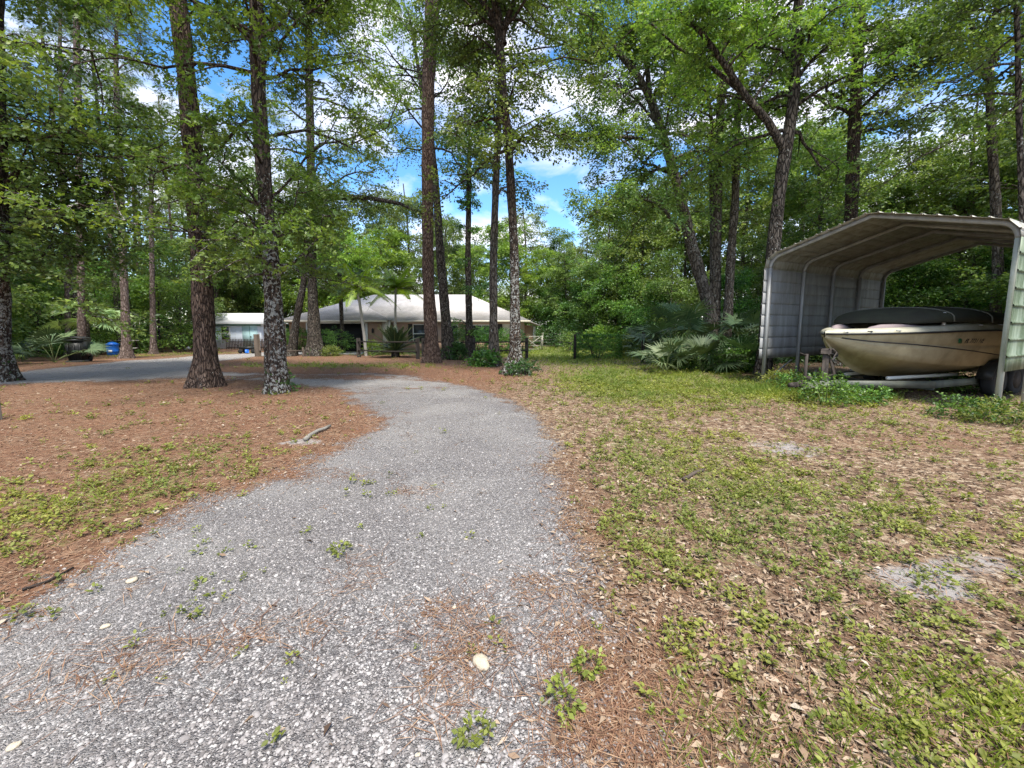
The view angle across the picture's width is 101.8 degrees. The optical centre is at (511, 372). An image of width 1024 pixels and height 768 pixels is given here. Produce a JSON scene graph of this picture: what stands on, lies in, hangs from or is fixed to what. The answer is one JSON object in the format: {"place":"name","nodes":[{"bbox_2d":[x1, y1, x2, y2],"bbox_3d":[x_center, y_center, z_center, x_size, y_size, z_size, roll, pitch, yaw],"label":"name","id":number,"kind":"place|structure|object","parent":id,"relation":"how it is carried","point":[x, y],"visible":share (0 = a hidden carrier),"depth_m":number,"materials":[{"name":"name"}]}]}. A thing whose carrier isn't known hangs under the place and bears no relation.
{"place":"outdoors","nodes":[
{"label":"outdoors","id":0,"kind":"place"},
{"bbox_2d":[0,329,1023,767],"bbox_3d":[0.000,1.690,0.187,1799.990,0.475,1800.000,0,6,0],"label":"ground","id":1,"kind":"structure","parent":0,"point":[80,407],"depth_m":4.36,"materials":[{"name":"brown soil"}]},
{"bbox_2d":[10,237,44,362],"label":"understory tree","id":2,"kind":"object","parent":1,"relation":"on","point":[21,325],"visible":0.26,"depth_m":19.35,"materials":[{"name":"green plant"}]},
{"bbox_2d":[6,94,84,327],"bbox_3d":[-28.088,-8.217,21.576,10.776,15.410,10.694,-1,6,-6],"label":"woodland oak","id":3,"kind":"object","parent":1,"relation":"on","point":[33,298],"visible":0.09,"depth_m":21.86,"materials":[{"name":"green plant"}]},
{"bbox_2d":[12,325,110,361],"bbox_3d":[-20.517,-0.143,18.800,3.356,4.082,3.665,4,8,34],"label":"palmetto","id":4,"kind":"object","parent":1,"relation":"on","point":[44,336],"visible":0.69,"depth_m":18.45,"materials":[{"name":"green plant"}]},
{"bbox_2d":[11,269,113,356],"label":"understory tree","id":5,"kind":"object","parent":1,"relation":"on","point":[45,320],"visible":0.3,"depth_m":25.70,"materials":[{"name":"green plant"}]},
{"bbox_2d":[4,0,129,338],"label":"slender pine","id":6,"kind":"object","parent":1,"relation":"on","point":[38,32],"visible":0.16,"depth_m":25.22,"materials":[{"name":"green plant"}]},
{"bbox_2d":[6,0,138,356],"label":"slender pine","id":7,"kind":"object","parent":1,"relation":"on","point":[66,297],"visible":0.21,"depth_m":24.85,"materials":[{"name":"green plant"}]},
{"bbox_2d":[62,336,92,361],"bbox_3d":[-20.183,-1.091,19.361,0.746,1.177,0.998,-3,7,-26],"label":"wheelie bin","id":8,"kind":"object","parent":1,"relation":"on","point":[79,344],"visible":0.94,"depth_m":19.08,"materials":[{"name":"black plastic"}]},
{"bbox_2d":[32,296,132,355],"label":"cabbage palm","id":9,"kind":"object","parent":1,"relation":"on","point":[71,324],"visible":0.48,"depth_m":23.37,"materials":[{"name":"green plant"}]},
{"bbox_2d":[5,0,163,351],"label":"slender pine","id":10,"kind":"object","parent":1,"relation":"on","point":[113,282],"visible":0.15,"depth_m":28.10,"materials":[{"name":"green plant"}]},
{"bbox_2d":[39,266,149,352],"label":"understory tree","id":11,"kind":"object","parent":1,"relation":"on","point":[94,292],"visible":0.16,"depth_m":30.55,"materials":[{"name":"green plant"}]},
{"bbox_2d":[34,0,170,358],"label":"slender pine","id":12,"kind":"object","parent":1,"relation":"on","point":[126,351],"visible":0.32,"depth_m":22.65,"materials":[{"name":"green plant"}]},
{"bbox_2d":[65,0,161,338],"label":"slender pine","id":13,"kind":"object","parent":1,"relation":"on","point":[81,324],"visible":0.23,"depth_m":21.69,"materials":[{"name":"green plant"}]},
{"bbox_2d":[88,272,173,353],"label":"understory tree","id":14,"kind":"object","parent":1,"relation":"on","point":[140,310],"visible":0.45,"depth_m":29.22,"materials":[{"name":"green plant"}]},
{"bbox_2d":[0,0,282,381],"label":"oak tree","id":15,"kind":"object","parent":1,"relation":"on","point":[74,137],"visible":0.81,"depth_m":10.91,"materials":[{"name":"green plant"}]},
{"bbox_2d":[112,92,181,342],"bbox_3d":[-31.065,-13.152,36.847,5.492,22.244,7.608,-12,14,-63],"label":"slender pine","id":16,"kind":"object","parent":1,"relation":"on","point":[167,205],"visible":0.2,"depth_m":36.47,"materials":[{"name":"green plant"}]},
{"bbox_2d":[96,234,230,352],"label":"understory tree","id":17,"kind":"object","parent":1,"relation":"on","point":[162,295],"visible":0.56,"depth_m":30.65,"materials":[{"name":"green plant"}]},
{"bbox_2d":[108,122,221,353],"bbox_3d":[-24.238,-8.780,28.910,6.986,15.233,5.451,2,7,19],"label":"slender pine","id":18,"kind":"object","parent":1,"relation":"on","point":[153,348],"visible":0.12,"depth_m":28.56,"materials":[{"name":"green plant"}]},
{"bbox_2d":[129,230,226,348],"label":"understory tree","id":19,"kind":"object","parent":1,"relation":"on","point":[181,311],"visible":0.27,"depth_m":35.26,"materials":[{"name":"green plant"}]},
{"bbox_2d":[112,169,260,337],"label":"woodland oak","id":20,"kind":"object","parent":1,"relation":"on","point":[180,214],"visible":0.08,"depth_m":46.69,"materials":[{"name":"green plant"}]},
{"bbox_2d":[169,0,227,388],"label":"pine tree","id":21,"kind":"object","parent":1,"relation":"on","point":[205,371],"visible":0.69,"depth_m":10.09,"materials":[{"name":"brown plant"}]},
{"bbox_2d":[144,188,263,312],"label":"woodland oak","id":22,"kind":"object","parent":1,"relation":"on","point":[226,245],"visible":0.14,"depth_m":40.70,"materials":[{"name":"green plant"}]},
{"bbox_2d":[0,0,425,394],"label":"sweetgum tree","id":23,"kind":"object","parent":1,"relation":"on","point":[255,34],"visible":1,"depth_m":8.70,"materials":[{"name":"green plant"}]},
{"bbox_2d":[191,313,288,348],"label":"shed","id":24,"kind":"structure","parent":1,"relation":"on","point":[243,326],"depth_m":35.86,"materials":[{"name":"white"}]},
{"bbox_2d":[181,161,303,314],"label":"woodland oak","id":25,"kind":"object","parent":1,"relation":"on","point":[245,219],"visible":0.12,"depth_m":43.48,"materials":[{"name":"green plant"}]},
{"bbox_2d":[259,221,333,314],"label":"broadleaf tree","id":26,"kind":"object","parent":1,"relation":"on","point":[285,297],"visible":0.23,"depth_m":43.78,"materials":[{"name":"green plant"}]},
{"bbox_2d":[276,155,348,356],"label":"leaning tree","id":27,"kind":"object","parent":1,"relation":"on","point":[293,339],"visible":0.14,"depth_m":26.51,"materials":[{"name":"green plant"}]},
{"bbox_2d":[0,352,653,767],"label":"gravel drive","id":28,"kind":"structure","parent":1,"relation":"on","point":[452,404],"depth_m":2.33,"materials":[{"name":"grey gravel"}]},
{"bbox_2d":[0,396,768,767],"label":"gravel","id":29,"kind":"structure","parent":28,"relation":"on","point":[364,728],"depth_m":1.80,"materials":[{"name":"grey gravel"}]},
{"bbox_2d":[451,709,496,749],"bbox_3d":[-0.137,1.315,1.503,0.169,0.129,0.128,0,6,0],"label":"weed sprig","id":30,"kind":"object","parent":28,"relation":"on","point":[478,741],"visible":0.98,"depth_m":1.50,"materials":[{"name":"green plant"}]},
{"bbox_2d":[539,669,586,729],"bbox_3d":[0.195,1.287,1.630,0.152,0.160,0.186,-6,9,-44],"label":"weed sprig","id":31,"kind":"object","parent":28,"relation":"on","point":[569,687],"visible":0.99,"depth_m":1.61,"materials":[{"name":"green plant"}]},
{"bbox_2d":[569,645,606,680],"bbox_3d":[0.334,1.280,1.806,0.157,0.145,0.160,6,9,43],"label":"weed sprig","id":32,"kind":"object","parent":28,"relation":"on","point":[592,677],"visible":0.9,"depth_m":1.80,"materials":[{"name":"green plant"}]},
{"bbox_2d":[220,0,433,355],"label":"oak tree","id":33,"kind":"object","parent":1,"relation":"on","point":[314,345],"visible":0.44,"depth_m":25.66,"materials":[{"name":"green plant"}]},
{"bbox_2d":[293,217,383,311],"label":"broadleaf tree","id":34,"kind":"object","parent":1,"relation":"on","point":[349,237],"visible":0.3,"depth_m":43.04,"materials":[{"name":"green plant"}]},
{"bbox_2d":[324,261,400,355],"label":"queen palm","id":35,"kind":"object","parent":1,"relation":"on","point":[351,296],"visible":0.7,"depth_m":26.46,"materials":[{"name":"green plant"}]},
{"bbox_2d":[339,224,421,294],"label":"broadleaf tree","id":36,"kind":"object","parent":1,"relation":"on","point":[394,257],"visible":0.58,"depth_m":48.19,"materials":[{"name":"green plant"}]},
{"bbox_2d":[358,322,421,356],"bbox_3d":[-7.166,-1.923,25.554,4.223,2.422,4.079,0,6,0],"label":"cycad","id":37,"kind":"object","parent":1,"relation":"on","point":[390,333],"visible":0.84,"depth_m":25.04,"materials":[{"name":"green plant"}]},
{"bbox_2d":[367,267,422,326],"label":"queen palm","id":38,"kind":"object","parent":1,"relation":"on","point":[393,282],"visible":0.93,"depth_m":28.81,"materials":[{"name":"green plant"}]},
{"bbox_2d":[345,183,456,294],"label":"woodland oak","id":39,"kind":"object","parent":1,"relation":"on","point":[416,237],"visible":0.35,"depth_m":52.89,"materials":[{"name":"green plant"}]},
{"bbox_2d":[288,0,522,359],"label":"oak tree","id":40,"kind":"object","parent":1,"relation":"on","point":[447,338],"visible":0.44,"depth_m":21.19,"materials":[{"name":"green plant"}]},
{"bbox_2d":[284,295,539,354],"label":"house","id":41,"kind":"structure","parent":1,"relation":"on","point":[380,311],"depth_m":31.69,"materials":[{"name":"paint"}]},
{"bbox_2d":[320,324,364,350],"bbox_3d":[-12.975,-2.619,31.287,4.250,2.140,0.070,0,6,0],"label":"window","id":42,"kind":"structure","parent":41,"relation":"in","point":[355,330],"depth_m":31.21,"materials":[{"name":"black glass"}]},
{"bbox_2d":[420,0,442,362],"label":"pine tree","id":43,"kind":"object","parent":1,"relation":"on","point":[431,353],"visible":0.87,"depth_m":17.27,"materials":[{"name":"brown plant"}]},
{"bbox_2d":[405,213,486,294],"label":"woodland oak","id":44,"kind":"object","parent":1,"relation":"on","point":[450,223],"visible":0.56,"depth_m":47.94,"materials":[{"name":"green plant"}]},
{"bbox_2d":[11,302,901,365],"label":"undergrowth","id":45,"kind":"object","parent":1,"relation":"on","point":[549,335],"visible":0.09,"depth_m":33.84,"materials":[{"name":"green plant"}]},
{"bbox_2d":[434,107,531,357],"bbox_3d":[-2.846,-7.640,23.502,6.736,13.959,4.727,6,8,41],"label":"young oak","id":46,"kind":"object","parent":1,"relation":"on","point":[468,230],"visible":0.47,"depth_m":23.59,"materials":[{"name":"green plant"}]},
{"bbox_2d":[464,348,503,366],"bbox_3d":[-1.034,-0.390,16.150,1.509,1.134,1.420,2,7,19],"label":"shrub","id":47,"kind":"object","parent":1,"relation":"on","point":[479,356],"visible":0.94,"depth_m":15.85,"materials":[{"name":"green plant"}]},
{"bbox_2d":[448,220,543,318],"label":"broadleaf tree","id":48,"kind":"object","parent":1,"relation":"on","point":[504,251],"visible":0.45,"depth_m":44.51,"materials":[{"name":"green plant"}]},
{"bbox_2d":[373,0,637,374],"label":"oak tree","id":49,"kind":"object","parent":1,"relation":"on","point":[491,15],"visible":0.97,"depth_m":12.42,"materials":[{"name":"green plant"}]},
{"bbox_2d":[404,0,611,365],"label":"oak tree","id":50,"kind":"object","parent":1,"relation":"on","point":[493,342],"visible":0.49,"depth_m":15.88,"materials":[{"name":"green plant"}]},
{"bbox_2d":[0,349,1023,767],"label":"weeds","id":51,"kind":"object","parent":1,"relation":"on","point":[762,627],"visible":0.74,"depth_m":3.15,"materials":[{"name":"green plant"}]},
{"bbox_2d":[0,367,1023,767],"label":"pine straw","id":52,"kind":"object","parent":1,"relation":"on","point":[586,725],"visible":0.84,"depth_m":1.97,"materials":[{"name":"brown plant"}]},
{"bbox_2d":[22,192,1016,336],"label":"distant woods","id":53,"kind":"object","parent":1,"relation":"on","point":[504,292],"visible":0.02,"depth_m":65.34,"materials":[{"name":"green plant"}]},
{"bbox_2d":[479,204,570,323],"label":"woodland oak","id":54,"kind":"object","parent":1,"relation":"on","point":[532,247],"visible":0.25,"depth_m":49.41,"materials":[{"name":"green plant"}]},
{"bbox_2d":[519,245,564,343],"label":"broadleaf tree","id":55,"kind":"object","parent":1,"relation":"on","point":[537,253],"visible":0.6,"depth_m":44.50,"materials":[{"name":"green plant"}]},
{"bbox_2d":[527,229,587,334],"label":"woodland oak","id":56,"kind":"object","parent":1,"relation":"on","point":[557,242],"visible":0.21,"depth_m":47.77,"materials":[{"name":"green plant"}]},
{"bbox_2d":[532,242,596,343],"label":"woodland oak","id":57,"kind":"object","parent":1,"relation":"on","point":[558,256],"visible":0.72,"depth_m":40.68,"materials":[{"name":"green plant"}]},
{"bbox_2d":[548,281,595,345],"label":"understory tree","id":58,"kind":"object","parent":1,"relation":"on","point":[575,289],"visible":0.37,"depth_m":39.52,"materials":[{"name":"green plant"}]},
{"bbox_2d":[559,229,610,330],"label":"woodland oak","id":59,"kind":"object","parent":1,"relation":"on","point":[581,250],"visible":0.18,"depth_m":43.32,"materials":[{"name":"green plant"}]},
{"bbox_2d":[567,287,621,348],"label":"understory tree","id":60,"kind":"object","parent":1,"relation":"on","point":[587,314],"visible":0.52,"depth_m":35.55,"materials":[{"name":"green plant"}]},
{"bbox_2d":[572,333,623,359],"bbox_3d":[4.695,-1.315,22.916,2.792,1.804,1.452,0,6,0],"label":"fence","id":61,"kind":"object","parent":1,"relation":"on","point":[602,339],"visible":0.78,"depth_m":22.65,"materials":[{"name":"grey metal"}]},
{"bbox_2d":[552,210,651,346],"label":"woodland oak","id":62,"kind":"object","parent":1,"relation":"on","point":[591,272],"visible":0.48,"depth_m":36.17,"materials":[{"name":"green plant"}]},
{"bbox_2d":[570,262,650,349],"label":"understory tree","id":63,"kind":"object","parent":1,"relation":"on","point":[624,279],"visible":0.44,"depth_m":33.73,"materials":[{"name":"green plant"}]},
{"bbox_2d":[601,279,658,351],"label":"understory tree","id":64,"kind":"object","parent":1,"relation":"on","point":[629,292],"visible":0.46,"depth_m":32.63,"materials":[{"name":"green plant"}]},
{"bbox_2d":[600,198,688,326],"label":"woodland oak","id":65,"kind":"object","parent":1,"relation":"on","point":[642,241],"visible":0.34,"depth_m":34.15,"materials":[{"name":"green plant"}]},
{"bbox_2d":[619,282,685,346],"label":"understory tree","id":66,"kind":"object","parent":1,"relation":"on","point":[640,318],"visible":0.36,"depth_m":29.28,"materials":[{"name":"green plant"}]},
{"bbox_2d":[625,334,697,370],"bbox_3d":[5.086,-0.668,13.935,2.400,1.295,2.287,-3,7,-24],"label":"palmetto","id":67,"kind":"object","parent":1,"relation":"on","point":[659,350],"visible":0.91,"depth_m":13.71,"materials":[{"name":"green plant"}]},
{"bbox_2d":[519,0,815,363],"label":"leaning oak","id":68,"kind":"object","parent":1,"relation":"on","point":[627,53],"visible":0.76,"depth_m":15.54,"materials":[{"name":"green plant"}]},
{"bbox_2d":[628,245,709,345],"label":"understory tree","id":69,"kind":"object","parent":1,"relation":"on","point":[666,285],"visible":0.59,"depth_m":28.20,"materials":[{"name":"green plant"}]},
{"bbox_2d":[622,297,738,352],"bbox_3d":[6.787,-1.594,16.241,5.002,2.666,4.574,0,6,0],"label":"palmetto","id":70,"kind":"object","parent":1,"relation":"on","point":[685,315],"visible":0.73,"depth_m":15.34,"materials":[{"name":"green plant"}]},
{"bbox_2d":[639,199,737,337],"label":"woodland oak","id":71,"kind":"object","parent":1,"relation":"on","point":[671,238],"visible":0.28,"depth_m":31.78,"materials":[{"name":"green plant"}]},
{"bbox_2d":[658,326,753,372],"bbox_3d":[6.333,-0.784,13.809,2.950,1.573,3.082,0,6,0],"label":"palmetto","id":72,"kind":"object","parent":1,"relation":"on","point":[710,343],"visible":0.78,"depth_m":13.42,"materials":[{"name":"green plant"}]},
{"bbox_2d":[615,0,827,339],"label":"oak tree","id":73,"kind":"object","parent":1,"relation":"on","point":[715,264],"visible":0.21,"depth_m":18.04,"materials":[{"name":"green plant"}]},
{"bbox_2d":[689,309,759,339],"bbox_3d":[9.192,-1.388,16.246,4.340,2.338,4.523,2,6,13],"label":"palmetto","id":74,"kind":"object","parent":1,"relation":"on","point":[731,320],"visible":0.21,"depth_m":16.81,"materials":[{"name":"green plant"}]},
{"bbox_2d":[692,342,773,372],"bbox_3d":[7.315,-0.381,14.039,2.457,1.418,2.258,0,6,0],"label":"shrub","id":75,"kind":"object","parent":1,"relation":"on","point":[751,362],"visible":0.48,"depth_m":13.51,"materials":[{"name":"green plant"}]},
{"bbox_2d":[685,231,786,326],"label":"understory tree","id":76,"kind":"object","parent":1,"relation":"on","point":[759,247],"visible":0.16,"depth_m":23.95,"materials":[{"name":"green plant"}]},
{"bbox_2d":[687,331,788,371],"bbox_3d":[7.683,-0.726,13.789,3.367,1.444,2.653,0,6,0],"label":"palmetto","id":77,"kind":"object","parent":1,"relation":"on","point":[752,345],"visible":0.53,"depth_m":13.23,"materials":[{"name":"green plant"}]},
{"bbox_2d":[720,266,761,336],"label":"understory tree","id":78,"kind":"object","parent":1,"relation":"on","point":[742,280],"visible":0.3,"depth_m":20.53,"materials":[{"name":"green plant"}]},
{"bbox_2d":[675,125,829,308],"bbox_3d":[17.182,-9.462,30.255,11.099,16.317,11.014,3,7,26],"label":"woodland oak","id":79,"kind":"object","parent":1,"relation":"on","point":[726,208],"visible":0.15,"depth_m":29.43,"materials":[{"name":"green plant"}]},
{"bbox_2d":[651,0,860,336],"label":"oak tree","id":80,"kind":"object","parent":1,"relation":"on","point":[730,269],"visible":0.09,"depth_m":17.81,"materials":[{"name":"green plant"}]},
{"bbox_2d":[721,230,821,359],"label":"understory tree","id":81,"kind":"object","parent":1,"relation":"on","point":[790,242],"visible":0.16,"depth_m":21.45,"materials":[{"name":"green plant"}]},
{"bbox_2d":[630,0,925,375],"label":"forked tree","id":82,"kind":"object","parent":1,"relation":"on","point":[796,43],"visible":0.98,"depth_m":11.80,"materials":[{"name":"green plant"}]},
{"bbox_2d":[706,90,939,309],"bbox_3d":[18.062,-8.528,25.738,11.655,15.410,11.566,-3,7,-27],"label":"woodland oak","id":83,"kind":"object","parent":1,"relation":"on","point":[769,206],"visible":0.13,"depth_m":24.75,"materials":[{"name":"green plant"}]},
{"bbox_2d":[789,368,866,406],"bbox_3d":[6.071,0.385,8.004,1.074,0.940,1.145,-6,9,-42],"label":"weed clump","id":84,"kind":"object","parent":1,"relation":"on","point":[837,383],"visible":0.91,"depth_m":7.98,"materials":[{"name":"green plant"}]},
{"bbox_2d":[752,118,927,359],"bbox_3d":[16.136,-6.598,21.665,8.608,12.151,9.259,0,6,1],"label":"woodland oak","id":85,"kind":"object","parent":1,"relation":"on","point":[792,202],"visible":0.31,"depth_m":20.63,"materials":[{"name":"green plant"}]},
{"bbox_2d":[828,380,896,405],"bbox_3d":[7.066,0.517,8.320,1.174,0.678,1.042,0,6,0],"label":"weed clump","id":86,"kind":"object","parent":1,"relation":"on","point":[882,393],"visible":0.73,"depth_m":8.16,"materials":[{"name":"green plant"}]},
{"bbox_2d":[744,0,1008,366],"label":"tall tree","id":87,"kind":"object","parent":1,"relation":"on","point":[855,140],"visible":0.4,"depth_m":14.56,"materials":[{"name":"green plant"}]},
{"bbox_2d":[759,211,1023,408],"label":"carport","id":88,"kind":"object","parent":1,"relation":"on","point":[803,306],"visible":0.94,"depth_m":10.99,"materials":[{"name":"grey metal"}]},
{"bbox_2d":[787,348,1023,396],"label":"boat trailer","id":89,"kind":"object","parent":1,"relation":"on","point":[984,378],"visible":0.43,"depth_m":8.92,"materials":[{"name":"paint"}]},
{"bbox_2d":[819,307,1009,375],"bbox_3d":[9.092,-0.710,9.640,5.714,1.622,2.459,-2,7,-21],"label":"motor boat","id":90,"kind":"object","parent":89,"relation":"on","point":[893,341],"visible":0.88,"depth_m":8.60,"materials":[{"name":"cream painted fiberglass"},{"name":"dark canvas"}]},
{"bbox_2d":[827,128,989,304],"bbox_3d":[22.157,-6.966,23.305,8.313,12.691,8.376,-5,8,-40],"label":"woodland oak","id":91,"kind":"object","parent":1,"relation":"on","point":[928,162],"visible":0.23,"depth_m":21.83,"materials":[{"name":"green plant"}]},
{"bbox_2d":[809,0,1023,312],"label":"oak tree","id":92,"kind":"object","parent":1,"relation":"on","point":[912,24],"visible":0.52,"depth_m":14.02,"materials":[{"name":"green plant"}]},
{"bbox_2d":[884,257,968,306],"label":"understory tree","id":93,"kind":"object","parent":1,"relation":"on","point":[914,275],"visible":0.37,"depth_m":17.73,"materials":[{"name":"green plant"}]},
{"bbox_2d":[835,0,1023,222],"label":"oak tree","id":94,"kind":"object","parent":1,"relation":"on","point":[1017,37],"visible":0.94,"depth_m":10.28,"materials":[{"name":"green plant"}]},
{"bbox_2d":[874,99,1023,306],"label":"woodland oak","id":95,"kind":"object","parent":1,"relation":"on","point":[969,197],"visible":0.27,"depth_m":20.61,"materials":[{"name":"green plant"}]},
{"bbox_2d":[878,69,1023,300],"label":"woodland oak","id":96,"kind":"object","parent":1,"relation":"on","point":[1012,160],"visible":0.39,"depth_m":16.22,"materials":[{"name":"green plant"}]},
{"bbox_2d":[886,208,1017,312],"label":"understory tree","id":97,"kind":"object","parent":1,"relation":"on","point":[974,258],"visible":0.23,"depth_m":17.39,"materials":[{"name":"green plant"}]},
{"bbox_2d":[918,76,1023,286],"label":"woodland oak","id":98,"kind":"object","parent":1,"relation":"on","point":[1001,160],"visible":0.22,"depth_m":18.80,"materials":[{"name":"green plant"}]},
{"bbox_2d":[921,391,1023,424],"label":"weed clump","id":99,"kind":"object","parent":1,"relation":"on","point":[942,410],"visible":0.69,"depth_m":6.80,"materials":[{"name":"green plant"}]},
{"bbox_2d":[944,247,1012,312],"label":"understory tree","id":100,"kind":"object","parent":1,"relation":"on","point":[983,304],"visible":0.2,"depth_m":16.65,"materials":[{"name":"green plant"}]},
{"bbox_2d":[945,248,1012,311],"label":"understory tree","id":101,"kind":"object","parent":1,"relation":"on","point":[1002,288],"visible":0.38,"depth_m":14.15,"materials":[{"name":"green plant"}]},
{"bbox_2d":[951,394,1023,426],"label":"weed clump","id":102,"kind":"object","parent":1,"relation":"on","point":[1020,405],"visible":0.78,"depth_m":6.56,"materials":[{"name":"green plant"}]},
{"bbox_2d":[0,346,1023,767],"bbox_3d":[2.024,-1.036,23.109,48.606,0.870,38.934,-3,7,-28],"label":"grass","id":103,"kind":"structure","parent":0,"point":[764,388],"depth_m":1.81,"materials":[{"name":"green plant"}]},
{"bbox_2d":[4,0,1023,327],"label":"sky","id":104,"kind":"structure","parent":0,"point":[561,176],"materials":[{"name":"blue"}]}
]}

